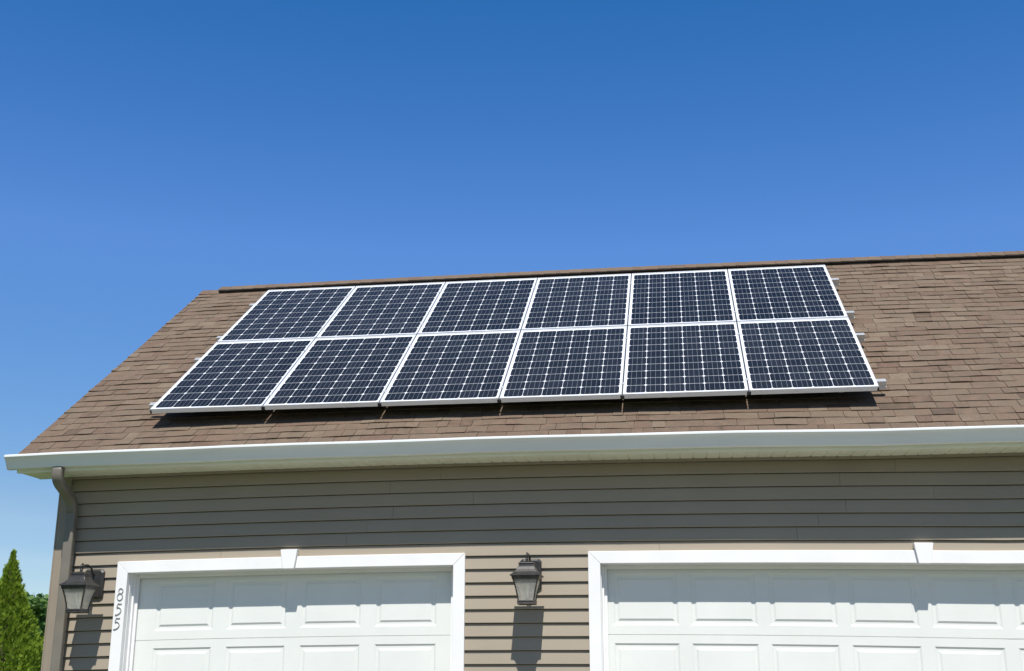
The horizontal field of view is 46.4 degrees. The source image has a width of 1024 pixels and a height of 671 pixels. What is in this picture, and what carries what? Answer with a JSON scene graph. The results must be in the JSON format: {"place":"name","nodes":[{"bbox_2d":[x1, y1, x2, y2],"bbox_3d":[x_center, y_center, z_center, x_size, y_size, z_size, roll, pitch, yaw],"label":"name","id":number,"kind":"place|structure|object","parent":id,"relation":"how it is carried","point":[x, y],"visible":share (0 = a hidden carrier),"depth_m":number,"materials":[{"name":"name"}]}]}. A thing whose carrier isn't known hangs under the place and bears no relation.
{"place":"outdoors","nodes":[
{"label":"outdoors","id":0,"kind":"place"},
{"bbox_2d":[0,0,1023,597],"label":"sky","id":1,"kind":"structure","parent":0,"point":[155,155],"materials":[{"name":"blue"}]},
{"label":"ground","id":2,"kind":"structure","parent":0,"visible":0},
{"bbox_2d":[0,549,43,670],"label":"arborvitae","id":3,"kind":"object","parent":2,"relation":"on","point":[13,595],"visible":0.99,"depth_m":14.02,"materials":[{"name":"green plant"}]},
{"bbox_2d":[1,593,48,670],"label":"broadleaf tree","id":4,"kind":"object","parent":2,"relation":"on","point":[38,603],"visible":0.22,"depth_m":72.16,"materials":[{"name":"green plant"}]},
{"bbox_2d":[4,251,1023,670],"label":"garage building","id":5,"kind":"structure","parent":2,"relation":"on","point":[846,531],"depth_m":9.61,"materials":[{"name":"plastic"}]},
{"bbox_2d":[59,563,104,613],"bbox_3d":[-3.506,2.070,9.765,0.236,0.400,0.362,-2,-16,8],"label":"wall lantern","id":6,"kind":"object","parent":5,"relation":"attached to","point":[81,590],"depth_m":9.65,"materials":[{"name":"brown metal"}]},
{"bbox_2d":[113,588,122,629],"bbox_3d":[-3.243,2.252,9.836,0.060,0.339,0.008,-2,-16,8],"label":"house number","id":7,"kind":"object","parent":5,"relation":"attached to","point":[118,607],"visible":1,"depth_m":9.84,"materials":[{"name":"grey metal"}]},
{"bbox_2d":[133,571,450,670],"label":"garage door","id":8,"kind":"structure","parent":5,"relation":"in","point":[376,621],"depth_m":9.77,"materials":[{"name":"paint"}]},
{"bbox_2d":[149,378,886,412],"bbox_3d":[-0.078,0.496,10.088,6.260,0.162,0.103,-2,20,8],"label":"mounting rail","id":9,"kind":"object","parent":5,"relation":"on","point":[881,383],"visible":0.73,"depth_m":9.75,"materials":[{"name":"metal"}]},
{"bbox_2d":[150,338,314,413],"bbox_3d":[-2.514,0.349,10.952,1.008,0.041,1.656,-2,20,8],"label":"solar panel","id":10,"kind":"object","parent":9,"relation":"attached to","point":[235,376],"visible":0.98,"depth_m":10.83,"materials":[{"name":"glass"}]},
{"bbox_2d":[263,334,416,409],"bbox_3d":[-1.513,0.310,10.813,1.008,0.041,1.656,-2,20,8],"label":"solar panel","id":11,"kind":"object","parent":9,"relation":"attached to","point":[340,372],"visible":0.98,"depth_m":10.69,"materials":[{"name":"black glass"}]},
{"bbox_2d":[379,330,520,406],"bbox_3d":[-0.511,0.271,10.674,1.008,0.041,1.656,-2,20,8],"label":"solar panel","id":12,"kind":"object","parent":9,"relation":"attached to","point":[455,368],"visible":0.98,"depth_m":10.55,"materials":[{"name":"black glass"}]},
{"bbox_2d":[499,326,626,402],"bbox_3d":[0.491,0.232,10.535,1.008,0.041,1.656,-2,20,8],"label":"solar panel","id":13,"kind":"object","parent":9,"relation":"attached to","point":[563,364],"visible":1,"depth_m":10.41,"materials":[{"name":"blue glass"}]},
{"bbox_2d":[622,322,748,398],"bbox_3d":[1.492,0.193,10.396,1.008,0.041,1.656,-2,20,8],"label":"solar panel","id":14,"kind":"object","parent":9,"relation":"attached to","point":[685,360],"visible":1,"depth_m":10.27,"materials":[{"name":"blue glass"}]},
{"bbox_2d":[737,317,878,394],"bbox_3d":[2.494,0.154,10.257,1.008,0.041,1.656,-2,20,8],"label":"solar panel","id":15,"kind":"object","parent":9,"relation":"attached to","point":[819,355],"visible":1,"depth_m":10.13,"materials":[{"name":"blue glass"}]},
{"bbox_2d":[510,552,543,604],"bbox_3d":[0.125,1.891,9.272,0.236,0.400,0.362,-2,-16,8],"label":"wall lantern","id":16,"kind":"object","parent":5,"relation":"attached to","point":[526,575],"depth_m":9.12,"materials":[{"name":"brown metal"}]},
{"bbox_2d":[194,333,864,362],"bbox_3d":[0.049,0.122,11.104,6.260,0.162,0.103,-2,20,8],"label":"mounting rail","id":17,"kind":"object","parent":5,"relation":"attached to","point":[861,337],"visible":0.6,"depth_m":10.71,"materials":[{"name":"metal"}]},
{"bbox_2d":[216,311,854,340],"bbox_3d":[0.119,-0.087,11.672,6.260,0.161,0.103,-2,20,8],"label":"mounting rail","id":18,"kind":"object","parent":5,"relation":"attached to","point":[850,314],"visible":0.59,"depth_m":11.33,"materials":[{"name":"metal"}]},
{"bbox_2d":[217,286,355,341],"bbox_3d":[-2.320,-0.225,12.509,1.008,0.041,1.656,-2,20,8],"label":"solar panel","id":19,"kind":"object","parent":18,"relation":"attached to","point":[302,313],"visible":0.99,"depth_m":12.44,"materials":[{"name":"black glass"}]},
{"bbox_2d":[316,282,444,337],"bbox_3d":[-1.319,-0.264,12.370,1.008,0.041,1.656,-2,20,8],"label":"solar panel","id":20,"kind":"object","parent":18,"relation":"attached to","point":[384,310],"visible":0.91,"depth_m":12.30,"materials":[{"name":"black glass"}]},
{"bbox_2d":[418,278,537,333],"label":"solar panel","id":21,"kind":"object","parent":18,"relation":"attached to","point":[481,306],"visible":0.92,"depth_m":12.16,"materials":[{"name":"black glass"}]},
{"bbox_2d":[522,274,630,329],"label":"solar panel","id":22,"kind":"object","parent":18,"relation":"attached to","point":[580,301],"visible":0.94,"depth_m":12.02,"materials":[{"name":"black glass"}]},
{"bbox_2d":[628,269,735,325],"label":"solar panel","id":23,"kind":"object","parent":18,"relation":"attached to","point":[681,297],"visible":0.98,"depth_m":11.88,"materials":[{"name":"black glass"}]},
{"bbox_2d":[728,265,847,321],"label":"solar panel","id":24,"kind":"object","parent":18,"relation":"attached to","point":[785,293],"visible":0.94,"depth_m":11.74,"materials":[{"name":"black glass"}]},
{"bbox_2d":[249,278,838,307],"bbox_3d":[0.239,-0.441,12.632,6.260,0.162,0.103,-2,20,8],"label":"mounting rail","id":25,"kind":"object","parent":5,"relation":"attached to","point":[835,281],"visible":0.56,"depth_m":12.29,"materials":[{"name":"metal"}]},
{"bbox_2d":[607,569,1023,670],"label":"garage door","id":26,"kind":"structure","parent":5,"relation":"in","point":[659,619],"depth_m":9.20,"materials":[{"name":"paint"}]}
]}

